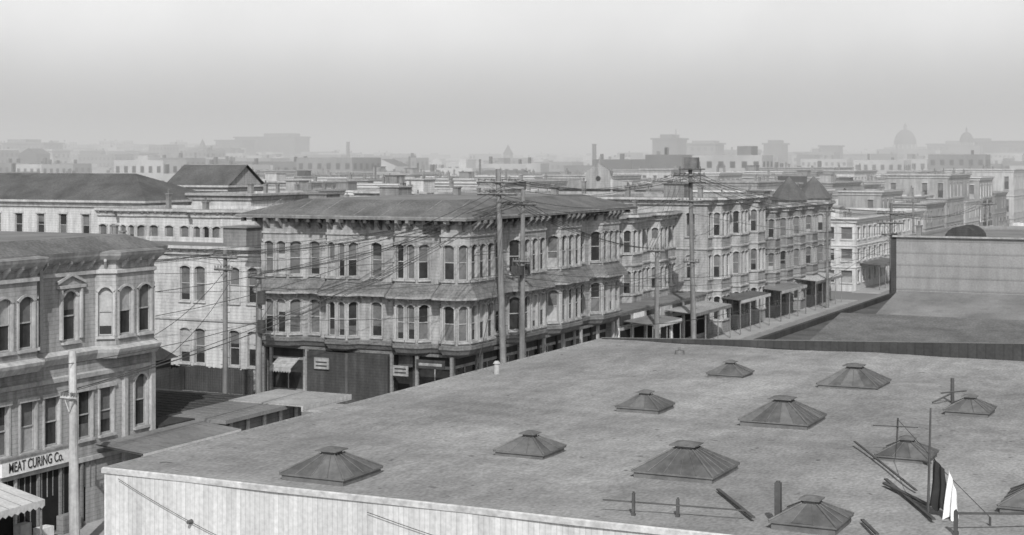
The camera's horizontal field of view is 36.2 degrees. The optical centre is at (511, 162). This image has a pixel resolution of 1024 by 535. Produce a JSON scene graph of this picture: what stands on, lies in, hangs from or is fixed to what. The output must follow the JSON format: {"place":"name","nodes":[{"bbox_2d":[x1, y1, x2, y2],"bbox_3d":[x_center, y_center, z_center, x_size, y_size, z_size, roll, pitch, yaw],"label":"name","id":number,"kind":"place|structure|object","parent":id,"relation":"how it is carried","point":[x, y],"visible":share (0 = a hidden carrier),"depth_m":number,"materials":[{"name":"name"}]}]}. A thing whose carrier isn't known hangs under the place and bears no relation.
{"place":"outdoors","nodes":[
{"label":"outdoors","id":0,"kind":"place"},
{"bbox_2d":[268,180,345,196],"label":"lodging house","id":1,"kind":"structure","parent":0,"point":[299,185],"depth_m":225.50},
{"bbox_2d":[357,174,405,188],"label":"row house","id":2,"kind":"structure","parent":0,"point":[391,180],"depth_m":258.04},
{"bbox_2d":[54,281,888,534],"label":"pavement","id":3,"kind":"structure","parent":0,"point":[94,528],"depth_m":163.64,"materials":[{"name":"concrete"}]},
{"bbox_2d":[0,482,44,534],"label":"pavement awning","id":4,"kind":"object","parent":3,"relation":"on","point":[13,501],"visible":1,"depth_m":65.84,"materials":[{"name":"fabric"}]},
{"bbox_2d":[60,351,79,534],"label":"utility pole","id":5,"kind":"object","parent":3,"relation":"on","point":[74,504],"visible":1,"depth_m":67.36,"materials":[{"name":"wood"}]},
{"bbox_2d":[95,420,240,456],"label":"pavement awning","id":6,"kind":"object","parent":3,"relation":"on","point":[146,443],"visible":0.76,"depth_m":75.80,"materials":[{"name":"grey"}]},
{"bbox_2d":[156,364,252,394],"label":"yard fence","id":7,"kind":"object","parent":3,"relation":"on","point":[186,377],"visible":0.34,"depth_m":115.50,"materials":[{"name":"wood"}]},
{"bbox_2d":[477,169,517,363],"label":"utility pole","id":8,"kind":"object","parent":3,"relation":"on","point":[498,182],"visible":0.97,"depth_m":105.91,"materials":[{"name":"wood"}]},
{"bbox_2d":[507,189,536,358],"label":"utility pole","id":9,"kind":"object","parent":3,"relation":"on","point":[522,269],"visible":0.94,"depth_m":106.54,"materials":[{"name":"wood"}]},
{"bbox_2d":[625,314,681,337],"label":"pavement awning","id":10,"kind":"object","parent":3,"relation":"on","point":[648,319],"visible":0.79,"depth_m":135.51,"materials":[{"name":"grey"}]},
{"bbox_2d":[647,244,664,337],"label":"utility pole","id":11,"kind":"object","parent":3,"relation":"on","point":[656,308],"visible":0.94,"depth_m":132.07,"materials":[{"name":"wood"}]},
{"bbox_2d":[673,157,705,338],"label":"utility pole","id":12,"kind":"object","parent":3,"relation":"on","point":[691,164],"visible":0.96,"depth_m":139.93,"materials":[{"name":"wood"}]},
{"bbox_2d":[665,300,731,338],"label":"pavement awning","id":13,"kind":"object","parent":3,"relation":"on","point":[704,307],"visible":0.84,"depth_m":146.82,"materials":[{"name":"grey"}]},
{"bbox_2d":[722,290,770,334],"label":"pavement awning","id":14,"kind":"object","parent":3,"relation":"on","point":[746,296],"visible":0.86,"depth_m":158.28,"materials":[{"name":"grey"}]},
{"bbox_2d":[763,282,806,321],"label":"pavement awning","id":15,"kind":"object","parent":3,"relation":"on","point":[783,287],"visible":0.89,"depth_m":170.62,"materials":[{"name":"grey"}]},
{"bbox_2d":[794,273,842,310],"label":"pavement awning","id":16,"kind":"object","parent":3,"relation":"on","point":[819,278],"visible":0.81,"depth_m":183.86,"materials":[{"name":"fabric"}]},
{"bbox_2d":[818,207,835,307],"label":"utility pole","id":17,"kind":"object","parent":3,"relation":"on","point":[827,258],"visible":0.87,"depth_m":182.25,"materials":[{"name":"wood"}]},
{"bbox_2d":[0,0,1023,156],"label":"sky","id":18,"kind":"structure","parent":0,"point":[455,78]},
{"bbox_2d":[476,172,568,188],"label":"lodging house","id":19,"kind":"structure","parent":0,"point":[557,182],"depth_m":266.38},
{"bbox_2d":[189,291,877,411],"bbox_3d":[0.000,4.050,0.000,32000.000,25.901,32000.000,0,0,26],"label":"ground","id":20,"kind":"structure","parent":0,"point":[847,295],"depth_m":199.60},
{"bbox_2d":[0,139,64,149],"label":"hillside apartments","id":21,"kind":"structure","parent":20,"relation":"on","point":[23,143],"depth_m":1151.94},
{"bbox_2d":[0,260,153,532],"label":"walls","id":22,"kind":"structure","parent":20,"relation":"on","point":[94,501],"depth_m":73.20,"materials":[{"name":"grey"}]},
{"bbox_2d":[0,444,68,477],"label":"sign board","id":23,"kind":"object","parent":22,"relation":"attached to","point":[63,450],"visible":0.72,"depth_m":69.58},
{"bbox_2d":[0,449,124,534],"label":"shopfront","id":24,"kind":"object","parent":22,"relation":"attached to","point":[50,485],"visible":0.77,"depth_m":70.94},
{"bbox_2d":[56,273,86,339],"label":"pediment","id":25,"kind":"structure","parent":22,"relation":"attached to","point":[61,312],"depth_m":71.70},
{"bbox_2d":[0,284,147,454],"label":"glass","id":26,"kind":"object","parent":22,"relation":"attached to","point":[105,303],"visible":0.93,"depth_m":73.07,"materials":[{"name":"glass"}]},
{"bbox_2d":[0,285,148,456],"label":"frames","id":27,"kind":"structure","parent":22,"relation":"attached to","point":[32,425],"depth_m":72.68,"materials":[{"name":"paint"}]},
{"bbox_2d":[0,282,154,455],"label":"casings","id":28,"kind":"object","parent":22,"relation":"attached to","point":[44,396],"visible":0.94,"depth_m":72.69,"materials":[{"name":"wood"}]},
{"bbox_2d":[0,329,156,459],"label":"sills","id":29,"kind":"structure","parent":22,"relation":"attached to","point":[79,341],"depth_m":73.06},
{"bbox_2d":[0,265,161,393],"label":"belt","id":30,"kind":"object","parent":22,"relation":"attached to","point":[26,366],"visible":0.91,"depth_m":72.46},
{"bbox_2d":[3,256,158,278],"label":"brackets","id":31,"kind":"object","parent":22,"relation":"attached to","point":[58,265],"visible":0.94,"depth_m":71.92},
{"bbox_2d":[0,247,165,272],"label":"cornice","id":32,"kind":"structure","parent":22,"relation":"attached to","point":[31,262],"depth_m":72.42,"materials":[{"name":"grey"}]},
{"bbox_2d":[0,231,167,258],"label":"roof","id":33,"kind":"structure","parent":22,"relation":"on","point":[13,244],"depth_m":73.27,"materials":[{"name":"grey"}]},
{"bbox_2d":[38,269,155,461],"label":"pilasters","id":34,"kind":"object","parent":22,"relation":"attached to","point":[152,393],"visible":0.41,"depth_m":75.47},
{"bbox_2d":[0,173,202,232],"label":"long roofed hall","id":35,"kind":"structure","parent":20,"relation":"on","point":[52,202],"depth_m":163.16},
{"bbox_2d":[156,347,175,370],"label":"yard shed","id":36,"kind":"structure","parent":20,"relation":"on","point":[162,354],"depth_m":115.25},
{"bbox_2d":[98,216,258,237],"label":"walls","id":37,"kind":"structure","parent":20,"relation":"on","point":[161,222],"depth_m":136.81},
{"bbox_2d":[101,224,218,237],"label":"glass","id":38,"kind":"object","parent":37,"relation":"attached to","point":[185,231],"visible":0.12,"depth_m":137.25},
{"bbox_2d":[98,223,226,237],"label":"casings","id":39,"kind":"object","parent":37,"relation":"attached to","point":[128,225],"visible":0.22,"depth_m":137.17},
{"bbox_2d":[94,207,251,218],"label":"cornice","id":40,"kind":"structure","parent":37,"relation":"on","point":[209,213],"depth_m":136.62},
{"label":"roof","id":41,"kind":"object","parent":37,"relation":"on","visible":0},
{"bbox_2d":[111,205,267,209],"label":"parapet","id":42,"kind":"structure","parent":41,"relation":"on","point":[211,207],"depth_m":146.46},
{"bbox_2d":[154,254,260,389],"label":"walls","id":43,"kind":"structure","parent":20,"relation":"on","point":[166,302],"depth_m":119.31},
{"bbox_2d":[153,241,222,245],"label":"roof","id":44,"kind":"structure","parent":43,"relation":"on","point":[192,243],"depth_m":130.47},
{"bbox_2d":[135,236,222,242],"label":"parapet","id":45,"kind":"structure","parent":44,"relation":"on","point":[184,239],"depth_m":133.59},
{"bbox_2d":[221,225,261,246],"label":"stair bulkhead","id":46,"kind":"object","parent":44,"relation":"on","point":[243,235],"visible":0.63,"depth_m":123.23,"materials":[{"name":"grey"}]},
{"bbox_2d":[164,244,260,256],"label":"cornice","id":47,"kind":"structure","parent":43,"relation":"on","point":[182,248],"depth_m":118.84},
{"bbox_2d":[179,264,256,366],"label":"casings","id":48,"kind":"object","parent":43,"relation":"attached to","point":[195,266],"visible":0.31,"depth_m":119.24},
{"bbox_2d":[181,267,255,366],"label":"frames","id":49,"kind":"structure","parent":43,"relation":"attached to","point":[196,329],"depth_m":119.60,"materials":[{"name":"paint"}]},
{"bbox_2d":[182,266,255,366],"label":"glass","id":50,"kind":"object","parent":43,"relation":"attached to","point":[201,296],"visible":0.29,"depth_m":119.59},
{"bbox_2d":[214,140,255,152],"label":"hilltop annex","id":51,"kind":"object","parent":20,"relation":"on","point":[249,145],"visible":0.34,"depth_m":1280.86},
{"bbox_2d":[185,180,318,205],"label":"lodging house","id":52,"kind":"structure","parent":20,"relation":"on","point":[250,196],"depth_m":162.24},
{"bbox_2d":[156,388,351,430],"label":"shed","id":53,"kind":"structure","parent":20,"relation":"on","point":[241,412],"depth_m":84.89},
{"bbox_2d":[233,133,310,156],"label":"hilltop hotel","id":54,"kind":"structure","parent":20,"relation":"on","point":[287,144],"depth_m":1295.80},
{"bbox_2d":[256,172,343,188],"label":"frame house","id":55,"kind":"structure","parent":20,"relation":"on","point":[272,179],"depth_m":250.04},
{"bbox_2d":[331,181,379,196],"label":"commercial block","id":56,"kind":"structure","parent":20,"relation":"on","point":[350,187],"depth_m":244.70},
{"bbox_2d":[378,186,433,195],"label":"frame house","id":57,"kind":"structure","parent":20,"relation":"on","point":[394,190],"depth_m":157.04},
{"bbox_2d":[353,179,484,196],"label":"commercial block","id":58,"kind":"structure","parent":20,"relation":"on","point":[423,186],"depth_m":173.60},
{"bbox_2d":[235,186,637,403],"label":"bay window hotel","id":59,"kind":"structure","parent":20,"relation":"on","point":[355,354],"depth_m":110.42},
{"bbox_2d":[412,171,516,180],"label":"frame house","id":60,"kind":"structure","parent":20,"relation":"on","point":[466,176],"depth_m":318.96,"materials":[{"name":"grey"}]},
{"bbox_2d":[435,178,523,192],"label":"warehouse block","id":61,"kind":"structure","parent":20,"relation":"on","point":[510,189],"depth_m":207.16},
{"bbox_2d":[0,139,1023,181],"bbox_3d":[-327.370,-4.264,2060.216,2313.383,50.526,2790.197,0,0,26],"label":"distant city","id":62,"kind":"object","parent":20,"relation":"on","point":[167,162],"visible":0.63,"depth_m":624.20},
{"bbox_2d":[101,337,1023,534],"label":"warehouse","id":63,"kind":"structure","parent":20,"relation":"on","point":[430,447],"depth_m":48.76,"materials":[{"name":"wood"}]},
{"bbox_2d":[279,446,383,486],"bbox_3d":[-5.178,8.623,45.031,2.192,0.953,2.192,0,0,26],"label":"roof skylight","id":64,"kind":"object","parent":63,"relation":"on","point":[333,465],"visible":0.99,"depth_m":44.48,"materials":[{"name":"metal"}]},
{"bbox_2d":[493,430,566,459],"bbox_3d":[0.558,8.682,48.463,1.742,0.836,1.742,0,0,26],"label":"roof skylight","id":65,"kind":"object","parent":63,"relation":"on","point":[529,444],"visible":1,"depth_m":48.02,"materials":[{"name":"metal"}]},
{"bbox_2d":[614,389,675,414],"bbox_3d":[4.856,8.682,57.159,1.742,0.836,1.742,0,0,26],"label":"roof skylight","id":66,"kind":"object","parent":63,"relation":"on","point":[645,401],"visible":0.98,"depth_m":56.70,"materials":[{"name":"metal"}]},
{"bbox_2d":[631,440,739,483],"bbox_3d":[5.059,8.585,45.488,2.492,1.031,2.492,0,0,26],"label":"roof skylight","id":67,"kind":"object","parent":63,"relation":"on","point":[687,461],"visible":1,"depth_m":44.83,"materials":[{"name":"metal"}]},
{"bbox_2d":[706,359,754,377],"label":"roof skylight","id":68,"kind":"object","parent":63,"relation":"on","point":[729,368],"visible":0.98,"depth_m":65.62,"materials":[{"name":"metal"}]},
{"bbox_2d":[738,395,826,429],"bbox_3d":[9.400,8.585,54.386,2.492,1.031,2.492,0,0,26],"label":"roof skylight","id":69,"kind":"object","parent":63,"relation":"on","point":[784,411],"visible":0.98,"depth_m":53.70,"materials":[{"name":"metal"}]},
{"bbox_2d":[768,494,853,534],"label":"roof skylight","id":70,"kind":"object","parent":63,"relation":"on","point":[811,514],"visible":0.96,"depth_m":38.51,"materials":[{"name":"metal"}]},
{"bbox_2d":[816,363,891,389],"bbox_3d":[13.787,8.585,63.149,2.492,1.031,2.492,0,0,26],"label":"roof skylight","id":71,"kind":"object","parent":63,"relation":"on","point":[856,376],"visible":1,"depth_m":62.49,"materials":[{"name":"metal"}]},
{"bbox_2d":[874,435,939,464],"bbox_3d":[12.015,8.695,47.658,1.642,0.810,1.642,0,0,26],"label":"roof skylight","id":72,"kind":"object","parent":63,"relation":"on","point":[907,448],"visible":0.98,"depth_m":47.23,"materials":[{"name":"metal"}]},
{"bbox_2d":[873,408,990,525],"bbox_3d":[11.539,7.650,43.813,1.420,2.802,9.743,0,0,4],"label":"clothes line","id":73,"kind":"object","parent":63,"relation":"on","point":[943,497],"visible":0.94,"depth_m":39.81,"materials":[{"name":"fabric"}]},
{"bbox_2d":[943,393,996,417],"bbox_3d":[16.448,8.695,56.288,1.642,0.810,1.642,0,0,26],"label":"roof skylight","id":74,"kind":"object","parent":63,"relation":"on","point":[968,405],"visible":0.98,"depth_m":55.84,"materials":[{"name":"metal"}]},
{"bbox_2d":[997,483,1023,512],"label":"roof skylight","id":75,"kind":"object","parent":63,"relation":"on","point":[1012,500],"visible":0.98,"depth_m":40.28,"materials":[{"name":"metal"}]},
{"bbox_2d":[519,178,662,195],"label":"warehouse block","id":76,"kind":"structure","parent":20,"relation":"on","point":[594,193],"depth_m":187.44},
{"bbox_2d":[559,157,663,192],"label":"mission revival hall","id":77,"kind":"structure","parent":20,"relation":"on","point":[599,175],"depth_m":212.04,"materials":[{"name":"grey"}]},
{"bbox_2d":[619,211,674,302],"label":"walls","id":78,"kind":"structure","parent":20,"relation":"on","point":[637,258],"depth_m":147.14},
{"bbox_2d":[619,227,672,292],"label":"glass","id":79,"kind":"object","parent":78,"relation":"attached to","point":[626,249],"visible":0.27,"depth_m":147.00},
{"bbox_2d":[620,224,675,293],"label":"casings","id":80,"kind":"object","parent":78,"relation":"attached to","point":[650,245],"visible":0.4,"depth_m":147.77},
{"bbox_2d":[619,210,682,223],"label":"cornice","id":81,"kind":"structure","parent":78,"relation":"on","point":[633,218],"depth_m":146.57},
{"bbox_2d":[617,292,706,338],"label":"storefront row","id":82,"kind":"object","parent":20,"relation":"on","point":[643,307],"visible":0.48,"depth_m":143.12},
{"bbox_2d":[650,134,688,154],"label":"office block","id":83,"kind":"structure","parent":20,"relation":"on","point":[675,144],"depth_m":1001.00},
{"bbox_2d":[638,164,701,177],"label":"frame house","id":84,"kind":"structure","parent":20,"relation":"on","point":[656,173],"depth_m":367.90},
{"bbox_2d":[593,182,771,335],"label":"bay flats","id":85,"kind":"structure","parent":20,"relation":"on","point":[729,249],"depth_m":156.10,"materials":[{"name":"wood"}]},
{"bbox_2d":[686,141,725,154],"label":"office block","id":86,"kind":"structure","parent":20,"relation":"on","point":[705,148],"depth_m":1008.04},
{"bbox_2d":[651,179,774,197],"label":"commercial block","id":87,"kind":"structure","parent":20,"relation":"on","point":[695,191],"depth_m":222.06,"materials":[{"name":"paint"}]},
{"bbox_2d":[685,164,743,181],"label":"tenement","id":88,"kind":"structure","parent":20,"relation":"on","point":[723,175],"depth_m":318.08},
{"bbox_2d":[693,174,784,189],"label":"frame house","id":89,"kind":"structure","parent":20,"relation":"on","point":[759,183],"depth_m":244.76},
{"bbox_2d":[762,140,789,165],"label":"office block","id":90,"kind":"structure","parent":20,"relation":"on","point":[775,147],"depth_m":1101.18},
{"bbox_2d":[719,176,835,317],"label":"turreted flats","id":91,"kind":"structure","parent":20,"relation":"on","point":[781,252],"depth_m":180.36,"materials":[{"name":"grey"}]},
{"bbox_2d":[759,163,851,170],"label":"commercial block","id":92,"kind":"structure","parent":20,"relation":"on","point":[786,168],"depth_m":378.67,"materials":[{"name":"paint"}]},
{"bbox_2d":[795,172,862,189],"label":"tenement","id":93,"kind":"structure","parent":20,"relation":"on","point":[827,181],"depth_m":294.10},
{"bbox_2d":[837,183,904,207],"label":"warehouse block","id":94,"kind":"structure","parent":20,"relation":"on","point":[863,197],"depth_m":253.43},
{"bbox_2d":[831,214,922,291],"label":"walls","id":95,"kind":"structure","parent":20,"relation":"on","point":[854,286],"depth_m":210.51,"materials":[{"name":"white paint"}]},
{"bbox_2d":[831,217,920,282],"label":"glass","id":96,"kind":"object","parent":95,"relation":"attached to","point":[847,252],"visible":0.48,"depth_m":207.99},
{"bbox_2d":[831,217,922,282],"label":"casings","id":97,"kind":"object","parent":95,"relation":"attached to","point":[865,225],"visible":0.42,"depth_m":213.35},
{"bbox_2d":[831,209,926,222],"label":"cornice","id":98,"kind":"structure","parent":95,"relation":"on","point":[867,218],"depth_m":212.73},
{"bbox_2d":[755,291,1023,342],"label":"flat roof","id":99,"kind":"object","parent":20,"relation":"on","point":[908,316],"visible":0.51,"depth_m":111.02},
{"bbox_2d":[877,203,904,292],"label":"utility pole","id":100,"kind":"object","parent":20,"relation":"on","point":[891,222],"visible":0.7,"depth_m":149.17,"materials":[{"name":"wood"}]},
{"bbox_2d":[877,123,926,158],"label":"city hall dome","id":101,"kind":"structure","parent":20,"relation":"on","point":[905,141],"depth_m":1292.26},
{"bbox_2d":[893,192,946,231],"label":"frame house","id":102,"kind":"structure","parent":20,"relation":"on","point":[934,208],"depth_m":252.27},
{"bbox_2d":[921,190,964,227],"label":"tenement","id":103,"kind":"structure","parent":20,"relation":"on","point":[955,204],"depth_m":269.21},
{"bbox_2d":[925,141,977,156],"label":"office block","id":104,"kind":"structure","parent":20,"relation":"on","point":[932,148],"depth_m":1202.81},
{"bbox_2d":[950,126,982,153],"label":"synagogue dome","id":105,"kind":"structure","parent":20,"relation":"on","point":[966,145],"depth_m":1145.45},
{"bbox_2d":[964,199,980,225],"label":"tenement","id":106,"kind":"structure","parent":20,"relation":"on","point":[972,218],"depth_m":285.97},
{"bbox_2d":[952,168,994,225],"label":"commercial block","id":107,"kind":"structure","parent":20,"relation":"on","point":[980,187],"depth_m":295.66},
{"bbox_2d":[942,163,1023,222],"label":"warehouse block","id":108,"kind":"structure","parent":20,"relation":"on","point":[1011,181],"depth_m":333.90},
{"bbox_2d":[973,138,1023,153],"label":"office block","id":109,"kind":"structure","parent":20,"relation":"on","point":[989,145],"depth_m":1200.34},
{"bbox_2d":[992,191,1008,225],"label":"commercial block","id":110,"kind":"structure","parent":20,"relation":"on","point":[999,208],"depth_m":313.72,"materials":[{"name":"grey"}]},
{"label":"walls","id":111,"kind":"object","parent":20,"relation":"on","visible":0},
{"bbox_2d":[168,165,264,184],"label":"roof","id":112,"kind":"structure","parent":111,"relation":"on","point":[214,174],"depth_m":185.25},
{"bbox_2d":[178,184,262,191],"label":"cornice","id":113,"kind":"structure","parent":111,"relation":"on","point":[221,188],"depth_m":183.01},
{"bbox_2d":[542,168,641,185],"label":"row house","id":114,"kind":"structure","parent":0,"point":[572,177],"depth_m":287.27,"materials":[{"name":"grey"}]},
{"bbox_2d":[722,165,782,176],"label":"lodging house","id":115,"kind":"structure","parent":0,"point":[751,170],"depth_m":357.45,"materials":[{"name":"grey"}]},
{"bbox_2d":[745,291,888,338],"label":"street","id":116,"kind":"structure","parent":0,"point":[808,318],"depth_m":172.37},
{"bbox_2d":[823,163,877,179],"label":"row house","id":117,"kind":"structure","parent":0,"point":[859,174],"depth_m":349.34,"materials":[{"name":"white paint"}]},
{"bbox_2d":[885,168,971,200],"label":"row house","id":118,"kind":"structure","parent":0,"point":[942,185],"depth_m":276.54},
{"bbox_2d":[891,221,1023,294],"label":"stucco warehouse","id":119,"kind":"structure","parent":0,"point":[974,259],"depth_m":140.08,"materials":[{"name":"paint"}]},
{"label":"cross street","id":120,"kind":"structure","parent":0,"visible":0},
{"bbox_2d":[210,250,237,393],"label":"utility pole","id":121,"kind":"object","parent":120,"relation":"on","point":[224,379],"visible":0.97,"depth_m":104.69,"materials":[{"name":"wood"}]},
{"bbox_2d":[248,268,265,393],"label":"utility pole","id":122,"kind":"object","parent":120,"relation":"on","point":[260,301],"visible":0.84,"depth_m":107.06,"materials":[{"name":"wood"}]},
{"bbox_2d":[63,173,992,392],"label":"overhead wires","id":123,"kind":"object","parent":122,"relation":"hanging from","point":[306,267],"visible":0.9,"depth_m":106.62,"materials":[{"name":"metal"}]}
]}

